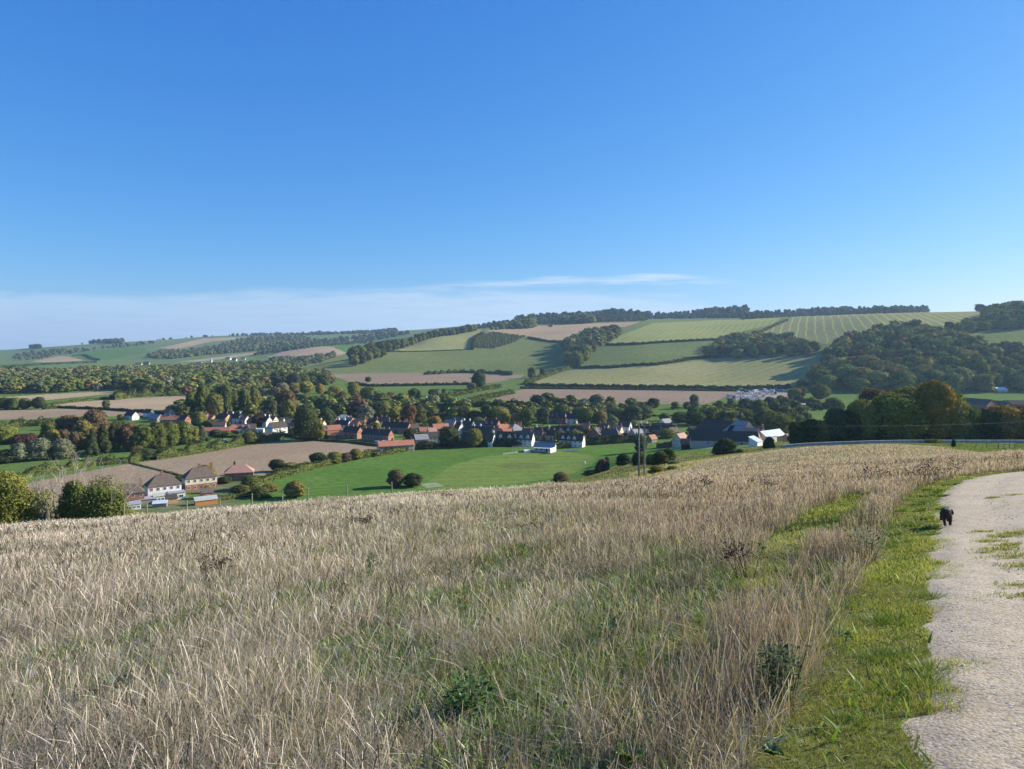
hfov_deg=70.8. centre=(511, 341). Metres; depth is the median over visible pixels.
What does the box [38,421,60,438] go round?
broadleaf tree
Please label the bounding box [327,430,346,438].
annex
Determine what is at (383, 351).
broadleaf tree
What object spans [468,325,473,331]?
broadleaf tree
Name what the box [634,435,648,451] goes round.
broadleaf tree
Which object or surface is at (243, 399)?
broadleaf tree
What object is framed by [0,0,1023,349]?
sky
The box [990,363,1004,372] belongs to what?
broadleaf tree
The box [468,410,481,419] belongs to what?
broadleaf tree
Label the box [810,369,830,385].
broadleaf tree
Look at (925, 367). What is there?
broadleaf tree
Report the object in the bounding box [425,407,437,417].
broadleaf tree
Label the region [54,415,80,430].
broadleaf tree
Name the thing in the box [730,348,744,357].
broadleaf tree
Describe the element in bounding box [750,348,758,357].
broadleaf tree
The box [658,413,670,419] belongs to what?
broadleaf tree
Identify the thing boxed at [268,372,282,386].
broadleaf tree
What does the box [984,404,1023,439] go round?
broadleaf tree
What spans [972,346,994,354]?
broadleaf tree
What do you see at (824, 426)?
broadleaf tree
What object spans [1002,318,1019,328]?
broadleaf tree
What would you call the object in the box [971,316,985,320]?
broadleaf tree
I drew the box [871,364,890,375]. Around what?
broadleaf tree
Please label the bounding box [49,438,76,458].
broadleaf tree
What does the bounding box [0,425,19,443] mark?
broadleaf tree
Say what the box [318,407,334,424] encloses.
broadleaf tree
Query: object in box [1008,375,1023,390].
broadleaf tree
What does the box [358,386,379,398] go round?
broadleaf tree
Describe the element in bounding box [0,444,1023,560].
meadow grass
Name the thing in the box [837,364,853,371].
broadleaf tree
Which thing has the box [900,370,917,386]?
broadleaf tree
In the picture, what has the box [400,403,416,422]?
broadleaf tree
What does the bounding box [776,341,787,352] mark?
broadleaf tree
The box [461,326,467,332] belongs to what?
broadleaf tree
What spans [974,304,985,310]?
broadleaf tree
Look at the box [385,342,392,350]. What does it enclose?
broadleaf tree
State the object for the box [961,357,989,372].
broadleaf tree
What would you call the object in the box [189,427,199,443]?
broadleaf tree
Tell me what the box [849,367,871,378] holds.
broadleaf tree
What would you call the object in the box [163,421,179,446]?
broadleaf tree
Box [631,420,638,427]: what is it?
broadleaf tree
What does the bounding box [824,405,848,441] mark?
broadleaf tree
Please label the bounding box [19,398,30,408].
broadleaf tree
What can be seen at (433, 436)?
house
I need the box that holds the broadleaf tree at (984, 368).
[968,362,992,374]
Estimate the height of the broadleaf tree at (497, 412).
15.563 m
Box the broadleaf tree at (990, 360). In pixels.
[977,356,992,364]
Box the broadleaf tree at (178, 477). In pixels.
[175,475,181,484]
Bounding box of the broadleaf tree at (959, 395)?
[953,389,970,407]
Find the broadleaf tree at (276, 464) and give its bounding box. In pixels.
[268,459,285,470]
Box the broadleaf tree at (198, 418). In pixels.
[191,411,208,426]
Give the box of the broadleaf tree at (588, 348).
[574,345,592,355]
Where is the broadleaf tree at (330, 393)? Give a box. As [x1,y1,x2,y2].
[324,390,334,397]
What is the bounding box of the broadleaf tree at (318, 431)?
[310,418,326,438]
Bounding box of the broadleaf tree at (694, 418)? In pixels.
[684,411,706,425]
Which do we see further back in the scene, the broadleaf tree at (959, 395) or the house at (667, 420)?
the house at (667, 420)
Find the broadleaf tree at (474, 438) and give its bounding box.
[465,428,482,446]
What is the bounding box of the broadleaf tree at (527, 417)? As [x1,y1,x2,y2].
[519,408,534,425]
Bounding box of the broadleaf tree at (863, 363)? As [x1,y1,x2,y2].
[851,359,871,367]
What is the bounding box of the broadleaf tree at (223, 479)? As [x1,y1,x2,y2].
[217,476,231,483]
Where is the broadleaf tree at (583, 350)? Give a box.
[580,348,589,359]
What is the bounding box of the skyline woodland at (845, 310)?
[740,305,929,319]
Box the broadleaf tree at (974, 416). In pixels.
[965,407,985,439]
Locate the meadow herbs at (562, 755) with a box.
[0,487,949,768]
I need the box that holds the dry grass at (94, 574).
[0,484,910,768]
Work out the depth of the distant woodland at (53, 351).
4291.44 m
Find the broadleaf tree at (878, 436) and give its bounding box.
[875,412,894,439]
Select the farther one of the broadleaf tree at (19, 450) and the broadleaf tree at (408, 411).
the broadleaf tree at (408, 411)
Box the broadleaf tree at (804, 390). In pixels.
[799,386,807,396]
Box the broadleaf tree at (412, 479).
[403,472,423,486]
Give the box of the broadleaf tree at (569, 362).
[566,357,574,366]
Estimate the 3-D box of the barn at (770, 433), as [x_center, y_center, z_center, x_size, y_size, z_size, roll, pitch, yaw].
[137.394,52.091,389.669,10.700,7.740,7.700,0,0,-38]
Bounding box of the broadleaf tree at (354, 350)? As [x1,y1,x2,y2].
[348,347,358,357]
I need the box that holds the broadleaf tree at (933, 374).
[921,369,943,381]
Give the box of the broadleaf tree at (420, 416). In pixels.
[414,405,427,422]
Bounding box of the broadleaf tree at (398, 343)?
[394,339,400,348]
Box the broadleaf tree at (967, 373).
[945,366,976,388]
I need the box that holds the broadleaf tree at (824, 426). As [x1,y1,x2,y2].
[812,420,831,441]
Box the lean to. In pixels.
[748,435,762,446]
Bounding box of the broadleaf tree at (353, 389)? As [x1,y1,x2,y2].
[347,382,360,395]
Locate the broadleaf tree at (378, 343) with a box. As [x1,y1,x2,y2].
[376,341,385,349]
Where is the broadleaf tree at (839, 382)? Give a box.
[831,372,844,385]
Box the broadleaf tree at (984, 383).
[972,373,995,391]
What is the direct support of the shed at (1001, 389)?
on the ground at (452, 468)
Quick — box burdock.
[613,739,645,767]
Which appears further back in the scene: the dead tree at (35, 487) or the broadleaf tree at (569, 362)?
the broadleaf tree at (569, 362)
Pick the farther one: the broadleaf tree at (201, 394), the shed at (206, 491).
the broadleaf tree at (201, 394)
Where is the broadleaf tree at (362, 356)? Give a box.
[357,352,366,363]
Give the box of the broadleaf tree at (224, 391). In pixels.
[215,383,232,412]
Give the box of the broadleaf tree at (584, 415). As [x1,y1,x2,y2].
[575,408,594,423]
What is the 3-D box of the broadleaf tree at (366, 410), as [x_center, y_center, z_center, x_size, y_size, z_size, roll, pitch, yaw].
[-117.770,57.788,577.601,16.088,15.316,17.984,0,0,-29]
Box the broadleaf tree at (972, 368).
[953,364,980,375]
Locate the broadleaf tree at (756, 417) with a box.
[752,411,767,423]
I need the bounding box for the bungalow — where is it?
[204,427,230,434]
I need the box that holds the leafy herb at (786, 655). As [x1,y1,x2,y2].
[754,635,809,711]
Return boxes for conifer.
[83,427,99,455]
[96,423,111,454]
[197,425,210,442]
[951,438,955,446]
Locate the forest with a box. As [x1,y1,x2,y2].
[477,304,749,327]
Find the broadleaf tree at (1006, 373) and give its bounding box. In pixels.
[996,366,1018,384]
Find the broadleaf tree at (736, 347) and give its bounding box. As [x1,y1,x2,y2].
[730,345,745,356]
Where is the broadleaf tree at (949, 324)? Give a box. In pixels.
[944,321,954,328]
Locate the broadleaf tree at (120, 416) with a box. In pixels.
[116,414,124,419]
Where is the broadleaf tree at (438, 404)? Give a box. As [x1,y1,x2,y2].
[435,402,444,412]
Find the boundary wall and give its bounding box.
[782,440,1023,447]
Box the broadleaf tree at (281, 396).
[272,388,297,415]
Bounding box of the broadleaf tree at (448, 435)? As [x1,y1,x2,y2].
[437,426,459,446]
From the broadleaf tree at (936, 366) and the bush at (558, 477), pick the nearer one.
the bush at (558, 477)
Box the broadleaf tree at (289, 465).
[282,462,297,468]
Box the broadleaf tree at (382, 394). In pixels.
[372,392,391,397]
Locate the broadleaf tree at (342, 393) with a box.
[335,391,350,398]
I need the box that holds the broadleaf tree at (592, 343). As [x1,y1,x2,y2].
[584,339,597,351]
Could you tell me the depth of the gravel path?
5.60 m
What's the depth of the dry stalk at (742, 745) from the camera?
3.60 m
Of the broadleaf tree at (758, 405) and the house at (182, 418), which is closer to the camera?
the house at (182, 418)
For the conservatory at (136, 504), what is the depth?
275.46 m
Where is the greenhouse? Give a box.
[152,500,167,507]
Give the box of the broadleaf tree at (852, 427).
[840,409,863,441]
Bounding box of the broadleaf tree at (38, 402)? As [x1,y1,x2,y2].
[29,397,45,408]
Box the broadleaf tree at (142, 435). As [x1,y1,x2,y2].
[129,424,154,447]
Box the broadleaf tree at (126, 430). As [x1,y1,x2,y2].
[119,422,136,450]
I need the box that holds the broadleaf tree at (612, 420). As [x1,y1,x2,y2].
[606,415,618,426]
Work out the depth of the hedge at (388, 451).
416.81 m
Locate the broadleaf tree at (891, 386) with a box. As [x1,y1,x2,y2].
[885,376,894,388]
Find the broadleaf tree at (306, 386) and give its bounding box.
[300,381,313,392]
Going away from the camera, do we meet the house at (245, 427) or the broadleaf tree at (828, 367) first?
the house at (245, 427)
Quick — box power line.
[666,422,1014,425]
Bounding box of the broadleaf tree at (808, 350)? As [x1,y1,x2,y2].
[803,346,812,355]
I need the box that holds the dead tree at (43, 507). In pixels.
[27,472,66,519]
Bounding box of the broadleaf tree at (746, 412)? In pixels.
[735,408,749,420]
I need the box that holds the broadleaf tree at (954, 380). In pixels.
[939,372,966,392]
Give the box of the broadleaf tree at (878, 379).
[862,370,890,389]
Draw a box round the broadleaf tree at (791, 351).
[785,346,797,355]
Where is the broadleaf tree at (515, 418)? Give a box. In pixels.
[509,413,521,424]
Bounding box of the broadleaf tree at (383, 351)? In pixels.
[378,345,386,356]
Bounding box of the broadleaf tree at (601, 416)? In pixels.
[594,410,607,423]
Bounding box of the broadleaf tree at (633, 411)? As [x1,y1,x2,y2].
[624,404,642,420]
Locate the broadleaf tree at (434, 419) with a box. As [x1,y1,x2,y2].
[426,415,441,426]
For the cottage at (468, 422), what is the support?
on the ground at (452, 468)
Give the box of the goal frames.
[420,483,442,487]
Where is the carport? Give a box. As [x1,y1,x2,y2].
[255,428,264,431]
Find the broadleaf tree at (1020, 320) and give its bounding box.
[1016,317,1023,327]
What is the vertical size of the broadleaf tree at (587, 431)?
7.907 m
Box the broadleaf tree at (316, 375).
[310,373,318,384]
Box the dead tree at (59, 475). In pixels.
[37,453,111,500]
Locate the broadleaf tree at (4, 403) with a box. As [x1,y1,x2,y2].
[0,397,9,409]
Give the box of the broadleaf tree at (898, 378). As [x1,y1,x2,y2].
[891,371,913,388]
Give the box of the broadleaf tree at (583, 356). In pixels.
[578,350,587,360]
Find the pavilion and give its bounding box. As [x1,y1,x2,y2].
[533,442,556,451]
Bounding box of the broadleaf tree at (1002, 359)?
[995,356,1010,365]
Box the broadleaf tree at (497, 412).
[489,406,510,423]
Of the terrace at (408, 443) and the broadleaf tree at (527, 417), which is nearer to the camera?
the terrace at (408, 443)
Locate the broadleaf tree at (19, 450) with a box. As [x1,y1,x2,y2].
[10,442,29,461]
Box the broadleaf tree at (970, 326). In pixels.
[962,320,978,332]
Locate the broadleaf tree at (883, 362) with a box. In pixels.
[874,360,892,365]
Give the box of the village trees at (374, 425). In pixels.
[227,416,655,438]
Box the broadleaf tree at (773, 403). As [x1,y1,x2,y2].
[763,396,778,411]
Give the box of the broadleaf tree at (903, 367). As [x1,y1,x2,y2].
[889,363,907,370]
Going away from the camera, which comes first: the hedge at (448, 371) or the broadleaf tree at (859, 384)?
the broadleaf tree at (859, 384)
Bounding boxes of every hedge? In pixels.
[0,415,54,426]
[2,361,96,367]
[9,449,158,478]
[41,405,164,413]
[46,397,108,405]
[72,354,99,359]
[108,385,186,399]
[128,462,182,474]
[154,429,284,459]
[208,434,236,437]
[217,492,250,500]
[257,449,374,484]
[272,431,295,436]
[295,436,375,445]
[348,381,485,386]
[374,441,442,456]
[386,349,473,351]
[423,369,512,374]
[437,384,501,399]
[443,438,520,447]
[463,388,515,402]
[470,332,483,348]
[470,398,523,406]
[520,386,790,390]
[523,366,569,384]
[525,382,789,388]
[527,336,562,342]
[556,441,570,448]
[572,354,731,368]
[585,432,637,445]
[605,337,717,345]
[656,441,671,447]
[758,319,787,331]
[801,402,844,408]
[889,438,941,443]
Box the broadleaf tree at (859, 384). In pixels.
[848,377,870,391]
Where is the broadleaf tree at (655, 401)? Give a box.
[647,398,659,407]
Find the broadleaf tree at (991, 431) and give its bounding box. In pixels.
[976,408,1005,439]
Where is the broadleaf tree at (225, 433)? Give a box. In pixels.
[220,431,231,436]
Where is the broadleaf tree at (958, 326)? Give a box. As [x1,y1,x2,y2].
[952,322,963,331]
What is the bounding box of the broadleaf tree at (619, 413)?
[613,407,625,419]
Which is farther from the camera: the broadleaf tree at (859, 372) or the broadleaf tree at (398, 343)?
the broadleaf tree at (398, 343)
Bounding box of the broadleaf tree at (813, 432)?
[802,418,821,442]
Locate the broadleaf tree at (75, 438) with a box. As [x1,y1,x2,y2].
[69,431,80,453]
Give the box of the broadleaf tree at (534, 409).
[525,407,536,420]
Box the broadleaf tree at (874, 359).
[856,354,879,366]
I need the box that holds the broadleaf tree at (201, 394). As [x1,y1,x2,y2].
[194,384,209,411]
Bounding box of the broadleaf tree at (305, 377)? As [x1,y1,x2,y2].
[300,374,310,381]
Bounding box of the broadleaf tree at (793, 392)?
[786,388,802,399]
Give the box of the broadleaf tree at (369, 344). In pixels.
[365,342,376,347]
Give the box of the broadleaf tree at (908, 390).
[888,385,918,397]
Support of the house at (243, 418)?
on the ground at (452, 468)
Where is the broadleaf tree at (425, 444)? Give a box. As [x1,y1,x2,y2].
[416,441,435,448]
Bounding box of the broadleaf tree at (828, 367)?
[821,365,835,371]
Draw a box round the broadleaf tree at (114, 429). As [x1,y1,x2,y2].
[107,420,122,451]
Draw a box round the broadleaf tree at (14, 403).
[8,397,20,409]
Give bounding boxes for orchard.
[474,331,524,347]
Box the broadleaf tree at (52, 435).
[46,429,59,443]
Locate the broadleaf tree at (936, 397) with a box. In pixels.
[913,379,960,439]
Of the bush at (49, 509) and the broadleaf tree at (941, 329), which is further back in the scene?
the broadleaf tree at (941, 329)
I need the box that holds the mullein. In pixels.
[97,672,133,686]
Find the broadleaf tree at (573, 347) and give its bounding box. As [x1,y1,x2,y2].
[569,345,579,350]
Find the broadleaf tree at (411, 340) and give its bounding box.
[407,337,414,344]
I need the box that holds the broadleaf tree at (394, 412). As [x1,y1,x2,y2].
[385,405,402,421]
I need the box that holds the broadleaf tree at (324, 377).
[318,372,331,384]
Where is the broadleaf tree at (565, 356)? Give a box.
[561,352,571,362]
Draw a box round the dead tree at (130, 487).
[103,457,150,510]
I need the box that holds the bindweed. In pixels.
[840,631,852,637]
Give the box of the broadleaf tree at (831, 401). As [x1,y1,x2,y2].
[824,397,841,407]
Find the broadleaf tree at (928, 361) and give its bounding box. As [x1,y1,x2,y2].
[913,358,934,369]
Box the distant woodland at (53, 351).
[12,327,397,359]
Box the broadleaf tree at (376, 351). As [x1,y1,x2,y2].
[371,347,380,357]
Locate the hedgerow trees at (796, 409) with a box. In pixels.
[173,392,825,424]
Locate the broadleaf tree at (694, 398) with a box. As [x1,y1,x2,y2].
[689,394,698,404]
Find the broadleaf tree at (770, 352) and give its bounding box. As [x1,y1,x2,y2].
[766,348,775,356]
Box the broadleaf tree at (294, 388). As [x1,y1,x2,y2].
[289,382,300,393]
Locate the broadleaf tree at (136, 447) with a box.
[130,445,143,454]
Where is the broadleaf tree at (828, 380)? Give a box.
[815,374,836,389]
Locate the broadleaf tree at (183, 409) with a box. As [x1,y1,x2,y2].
[174,404,190,415]
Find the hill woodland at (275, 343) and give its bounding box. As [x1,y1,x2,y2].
[145,330,409,367]
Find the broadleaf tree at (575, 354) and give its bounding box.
[569,352,582,357]
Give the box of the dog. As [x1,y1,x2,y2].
[939,508,953,525]
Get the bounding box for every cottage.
[114,478,144,500]
[144,471,181,495]
[181,462,217,491]
[207,414,215,419]
[212,419,226,426]
[224,461,254,480]
[270,413,278,421]
[346,415,353,420]
[358,416,366,424]
[379,414,390,423]
[409,421,419,432]
[418,424,428,431]
[426,427,436,431]
[446,418,455,425]
[462,418,474,425]
[462,423,480,430]
[475,419,484,425]
[480,426,496,431]
[491,425,501,434]
[502,425,511,430]
[522,426,533,431]
[532,428,544,440]
[534,425,553,435]
[545,428,556,440]
[559,432,585,447]
[580,422,591,429]
[597,421,610,428]
[612,424,623,432]
[639,421,650,432]
[646,434,657,442]
[669,425,679,434]
[671,432,686,446]
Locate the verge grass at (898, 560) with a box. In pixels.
[590,470,1023,768]
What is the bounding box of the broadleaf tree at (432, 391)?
[428,389,435,394]
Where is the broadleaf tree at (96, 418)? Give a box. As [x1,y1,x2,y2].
[80,409,110,437]
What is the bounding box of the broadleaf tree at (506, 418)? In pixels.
[504,413,508,423]
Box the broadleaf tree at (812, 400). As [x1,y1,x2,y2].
[801,398,821,402]
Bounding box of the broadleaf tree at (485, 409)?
[479,404,491,418]
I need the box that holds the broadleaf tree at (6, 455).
[0,449,16,462]
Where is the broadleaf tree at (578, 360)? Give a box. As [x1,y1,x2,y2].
[572,355,583,365]
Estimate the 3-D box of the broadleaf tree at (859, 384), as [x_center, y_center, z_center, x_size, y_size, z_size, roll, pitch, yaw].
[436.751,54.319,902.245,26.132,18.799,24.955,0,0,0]
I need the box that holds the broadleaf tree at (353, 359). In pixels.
[348,354,358,365]
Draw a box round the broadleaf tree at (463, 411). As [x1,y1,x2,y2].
[456,404,470,419]
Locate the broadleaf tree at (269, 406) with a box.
[262,398,277,416]
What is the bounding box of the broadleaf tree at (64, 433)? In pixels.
[57,429,69,439]
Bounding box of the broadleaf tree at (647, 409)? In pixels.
[640,405,652,418]
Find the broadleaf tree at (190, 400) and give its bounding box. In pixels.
[183,390,197,414]
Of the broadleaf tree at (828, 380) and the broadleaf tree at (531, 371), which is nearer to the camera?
the broadleaf tree at (828, 380)
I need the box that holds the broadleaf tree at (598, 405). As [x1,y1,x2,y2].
[589,402,602,408]
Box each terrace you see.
[159,413,189,422]
[323,423,341,436]
[333,418,350,428]
[343,424,362,438]
[361,426,393,440]
[376,437,414,450]
[381,419,410,432]
[554,424,583,432]
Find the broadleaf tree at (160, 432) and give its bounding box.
[148,421,169,448]
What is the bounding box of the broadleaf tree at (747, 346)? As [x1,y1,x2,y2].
[744,342,757,354]
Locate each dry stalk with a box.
[740,728,748,767]
[764,685,777,743]
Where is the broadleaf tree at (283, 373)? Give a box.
[280,372,288,375]
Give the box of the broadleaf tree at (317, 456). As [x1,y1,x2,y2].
[309,452,326,462]
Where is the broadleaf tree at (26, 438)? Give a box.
[10,433,40,447]
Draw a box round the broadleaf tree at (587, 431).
[582,428,591,438]
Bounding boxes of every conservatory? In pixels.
[125,500,141,509]
[152,492,164,500]
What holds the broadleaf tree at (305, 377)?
on the ground at (452, 468)
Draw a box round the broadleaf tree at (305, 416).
[291,404,317,439]
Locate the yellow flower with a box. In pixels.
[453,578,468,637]
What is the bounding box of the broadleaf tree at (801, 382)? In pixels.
[796,378,806,386]
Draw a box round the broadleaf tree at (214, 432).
[209,429,221,435]
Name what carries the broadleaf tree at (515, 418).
on the ground at (452, 468)
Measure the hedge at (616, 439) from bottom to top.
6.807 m
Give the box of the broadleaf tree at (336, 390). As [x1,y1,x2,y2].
[331,387,342,398]
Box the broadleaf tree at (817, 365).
[806,363,825,379]
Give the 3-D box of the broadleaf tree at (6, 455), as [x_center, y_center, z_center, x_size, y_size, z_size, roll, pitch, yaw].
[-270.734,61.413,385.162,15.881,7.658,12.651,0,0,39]
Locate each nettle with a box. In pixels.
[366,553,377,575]
[441,668,496,723]
[597,608,625,645]
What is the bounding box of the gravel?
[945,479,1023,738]
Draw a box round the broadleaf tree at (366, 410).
[355,404,374,419]
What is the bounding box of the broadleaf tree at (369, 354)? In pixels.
[365,351,372,360]
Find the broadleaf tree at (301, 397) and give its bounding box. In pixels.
[297,394,312,400]
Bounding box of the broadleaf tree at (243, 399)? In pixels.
[237,388,251,410]
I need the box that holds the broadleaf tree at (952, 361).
[937,356,964,367]
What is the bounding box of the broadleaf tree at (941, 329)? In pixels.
[932,325,945,332]
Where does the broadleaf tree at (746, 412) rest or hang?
on the ground at (452, 468)
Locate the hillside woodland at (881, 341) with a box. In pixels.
[345,300,1023,363]
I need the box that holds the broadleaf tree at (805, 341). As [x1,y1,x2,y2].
[801,339,811,344]
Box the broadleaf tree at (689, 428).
[685,426,695,431]
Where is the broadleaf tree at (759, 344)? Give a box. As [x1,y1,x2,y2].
[755,341,764,353]
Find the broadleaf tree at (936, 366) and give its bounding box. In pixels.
[932,363,942,369]
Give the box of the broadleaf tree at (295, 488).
[280,480,305,497]
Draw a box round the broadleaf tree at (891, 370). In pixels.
[886,366,902,376]
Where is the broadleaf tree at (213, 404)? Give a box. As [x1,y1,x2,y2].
[203,392,224,415]
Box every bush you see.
[0,470,48,523]
[24,486,60,520]
[52,484,131,520]
[54,479,88,519]
[82,474,138,514]
[228,484,251,497]
[239,474,261,489]
[249,486,271,498]
[261,484,278,491]
[551,472,570,482]
[581,470,598,475]
[594,458,610,472]
[615,453,631,465]
[630,452,645,465]
[645,454,652,464]
[647,465,665,473]
[650,451,669,465]
[663,448,675,460]
[666,466,677,469]
[667,461,680,464]
[710,438,737,454]
[736,449,744,453]
[762,436,775,447]
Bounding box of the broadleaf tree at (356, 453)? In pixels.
[349,448,362,458]
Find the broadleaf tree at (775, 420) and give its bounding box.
[754,411,794,433]
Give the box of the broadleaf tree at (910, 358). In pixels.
[901,355,923,361]
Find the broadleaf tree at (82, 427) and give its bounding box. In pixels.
[67,419,96,448]
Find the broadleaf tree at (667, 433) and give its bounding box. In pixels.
[658,428,675,437]
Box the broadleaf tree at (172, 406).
[165,404,177,410]
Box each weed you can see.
[192,549,243,580]
[351,514,372,528]
[517,522,545,535]
[691,474,714,489]
[721,538,767,579]
[748,476,776,489]
[841,525,887,561]
[854,463,891,479]
[890,462,942,488]
[917,457,965,481]
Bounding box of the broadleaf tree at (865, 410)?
[845,398,883,440]
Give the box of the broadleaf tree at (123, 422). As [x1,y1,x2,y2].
[119,419,128,447]
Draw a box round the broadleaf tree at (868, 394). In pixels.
[856,386,886,399]
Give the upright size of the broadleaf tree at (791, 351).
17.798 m
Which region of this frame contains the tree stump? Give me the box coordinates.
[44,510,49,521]
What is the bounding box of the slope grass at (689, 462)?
[551,442,1023,484]
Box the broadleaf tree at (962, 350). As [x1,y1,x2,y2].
[951,348,973,355]
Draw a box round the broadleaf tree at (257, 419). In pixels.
[250,414,265,425]
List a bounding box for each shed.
[141,496,155,504]
[164,494,177,503]
[193,495,217,505]
[200,487,212,495]
[782,433,788,441]
[993,387,1007,391]
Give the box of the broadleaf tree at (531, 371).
[527,367,535,377]
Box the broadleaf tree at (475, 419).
[471,417,482,422]
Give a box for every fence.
[123,482,392,515]
[998,443,1014,448]
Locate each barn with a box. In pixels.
[680,438,690,449]
[686,420,732,437]
[689,430,758,448]
[723,420,752,430]
[741,427,761,439]
[752,424,764,430]
[760,430,777,441]
[772,429,784,441]
[965,398,996,408]
[993,400,1011,405]
[1003,400,1023,405]
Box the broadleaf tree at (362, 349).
[356,345,366,352]
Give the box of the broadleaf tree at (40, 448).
[25,437,53,460]
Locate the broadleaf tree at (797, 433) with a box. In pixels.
[787,421,809,443]
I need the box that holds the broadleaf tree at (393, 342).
[390,340,397,350]
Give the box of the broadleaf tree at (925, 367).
[916,364,932,369]
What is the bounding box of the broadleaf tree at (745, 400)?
[736,398,754,407]
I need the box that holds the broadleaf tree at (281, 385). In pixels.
[276,382,289,389]
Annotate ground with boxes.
[0,311,1023,520]
[0,464,1023,768]
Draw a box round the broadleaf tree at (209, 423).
[203,419,218,426]
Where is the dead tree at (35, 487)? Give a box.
[8,473,47,521]
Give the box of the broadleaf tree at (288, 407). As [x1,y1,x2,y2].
[280,399,295,416]
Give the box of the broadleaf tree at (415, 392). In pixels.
[407,388,421,399]
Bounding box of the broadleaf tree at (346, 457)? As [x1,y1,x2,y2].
[341,453,351,461]
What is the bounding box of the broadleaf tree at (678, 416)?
[671,411,686,421]
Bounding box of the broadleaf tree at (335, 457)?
[327,452,342,462]
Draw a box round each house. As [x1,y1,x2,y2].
[124,411,138,419]
[142,409,154,416]
[147,414,161,421]
[164,408,175,414]
[179,415,190,423]
[214,411,231,423]
[229,422,240,433]
[231,412,241,423]
[237,423,256,433]
[240,415,248,423]
[258,414,272,426]
[266,419,287,432]
[280,415,294,428]
[337,414,349,419]
[350,419,362,428]
[365,417,380,427]
[414,434,428,443]
[427,431,439,442]
[431,423,444,430]
[450,416,463,421]
[453,420,463,434]
[460,431,495,446]
[484,417,500,426]
[496,429,515,440]
[497,421,508,427]
[508,422,521,430]
[514,429,535,446]
[548,412,565,423]
[566,413,577,423]
[588,426,603,437]
[602,426,623,436]
[618,420,632,432]
[629,429,643,435]
[651,421,672,434]
[658,418,672,422]
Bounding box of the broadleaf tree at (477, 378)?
[470,371,485,387]
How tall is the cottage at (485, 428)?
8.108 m
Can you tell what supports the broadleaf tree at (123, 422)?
on the ground at (452, 468)
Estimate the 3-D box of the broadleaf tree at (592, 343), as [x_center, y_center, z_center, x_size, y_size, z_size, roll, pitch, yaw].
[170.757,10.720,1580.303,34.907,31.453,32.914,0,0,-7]
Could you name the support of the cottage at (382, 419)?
on the ground at (452, 468)
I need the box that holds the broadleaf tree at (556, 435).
[553,430,565,441]
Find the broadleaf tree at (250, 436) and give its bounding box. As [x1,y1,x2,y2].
[241,430,260,442]
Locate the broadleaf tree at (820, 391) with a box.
[809,383,831,399]
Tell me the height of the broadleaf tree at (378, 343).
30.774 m
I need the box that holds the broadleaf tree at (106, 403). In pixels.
[102,400,109,407]
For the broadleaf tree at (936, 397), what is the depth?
228.09 m
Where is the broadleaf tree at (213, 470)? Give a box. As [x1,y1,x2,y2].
[201,464,216,473]
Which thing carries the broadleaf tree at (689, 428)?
on the ground at (452, 468)
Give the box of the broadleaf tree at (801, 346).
[797,342,806,353]
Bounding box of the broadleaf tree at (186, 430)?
[178,421,193,444]
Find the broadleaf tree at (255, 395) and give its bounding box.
[249,387,262,402]
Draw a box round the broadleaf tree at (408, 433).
[403,428,417,439]
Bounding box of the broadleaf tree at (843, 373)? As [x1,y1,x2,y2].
[836,365,855,383]
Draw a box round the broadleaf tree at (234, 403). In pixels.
[231,395,238,411]
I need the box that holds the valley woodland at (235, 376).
[0,360,335,395]
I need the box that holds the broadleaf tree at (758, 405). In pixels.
[749,398,768,413]
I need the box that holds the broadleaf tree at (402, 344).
[399,339,406,347]
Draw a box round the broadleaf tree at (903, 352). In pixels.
[891,348,921,357]
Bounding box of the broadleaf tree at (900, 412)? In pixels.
[870,392,933,439]
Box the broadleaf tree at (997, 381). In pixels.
[990,372,1002,386]
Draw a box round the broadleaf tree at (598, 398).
[590,394,604,403]
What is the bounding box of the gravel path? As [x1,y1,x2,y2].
[901,471,1023,768]
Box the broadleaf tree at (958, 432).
[944,397,974,439]
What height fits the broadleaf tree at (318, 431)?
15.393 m
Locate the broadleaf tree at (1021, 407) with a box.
[1013,405,1023,439]
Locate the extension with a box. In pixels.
[167,489,185,499]
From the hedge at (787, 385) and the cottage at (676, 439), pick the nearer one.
the cottage at (676, 439)
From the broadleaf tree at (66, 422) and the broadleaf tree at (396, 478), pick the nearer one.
the broadleaf tree at (396, 478)
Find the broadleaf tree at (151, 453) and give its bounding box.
[131,448,155,458]
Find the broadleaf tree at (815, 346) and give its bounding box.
[808,341,820,351]
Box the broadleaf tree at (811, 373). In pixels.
[805,366,832,387]
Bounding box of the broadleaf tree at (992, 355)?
[982,352,997,359]
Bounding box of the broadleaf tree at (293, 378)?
[285,372,301,384]
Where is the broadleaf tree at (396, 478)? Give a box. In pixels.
[386,469,404,487]
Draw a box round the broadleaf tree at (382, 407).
[374,400,391,417]
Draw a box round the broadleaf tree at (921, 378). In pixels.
[914,373,930,386]
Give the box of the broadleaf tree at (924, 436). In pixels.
[916,410,933,439]
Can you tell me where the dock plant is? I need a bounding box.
[762,742,783,755]
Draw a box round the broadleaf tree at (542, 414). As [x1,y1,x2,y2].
[535,407,549,425]
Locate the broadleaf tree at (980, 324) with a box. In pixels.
[974,320,986,330]
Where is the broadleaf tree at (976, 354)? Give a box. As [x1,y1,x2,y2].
[969,351,983,358]
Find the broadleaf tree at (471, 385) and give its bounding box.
[466,382,475,388]
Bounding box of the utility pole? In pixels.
[635,424,651,476]
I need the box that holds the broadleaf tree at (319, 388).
[315,383,324,393]
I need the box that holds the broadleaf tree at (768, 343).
[761,340,778,352]
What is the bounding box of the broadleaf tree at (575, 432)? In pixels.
[570,430,585,440]
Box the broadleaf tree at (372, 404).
[368,402,376,417]

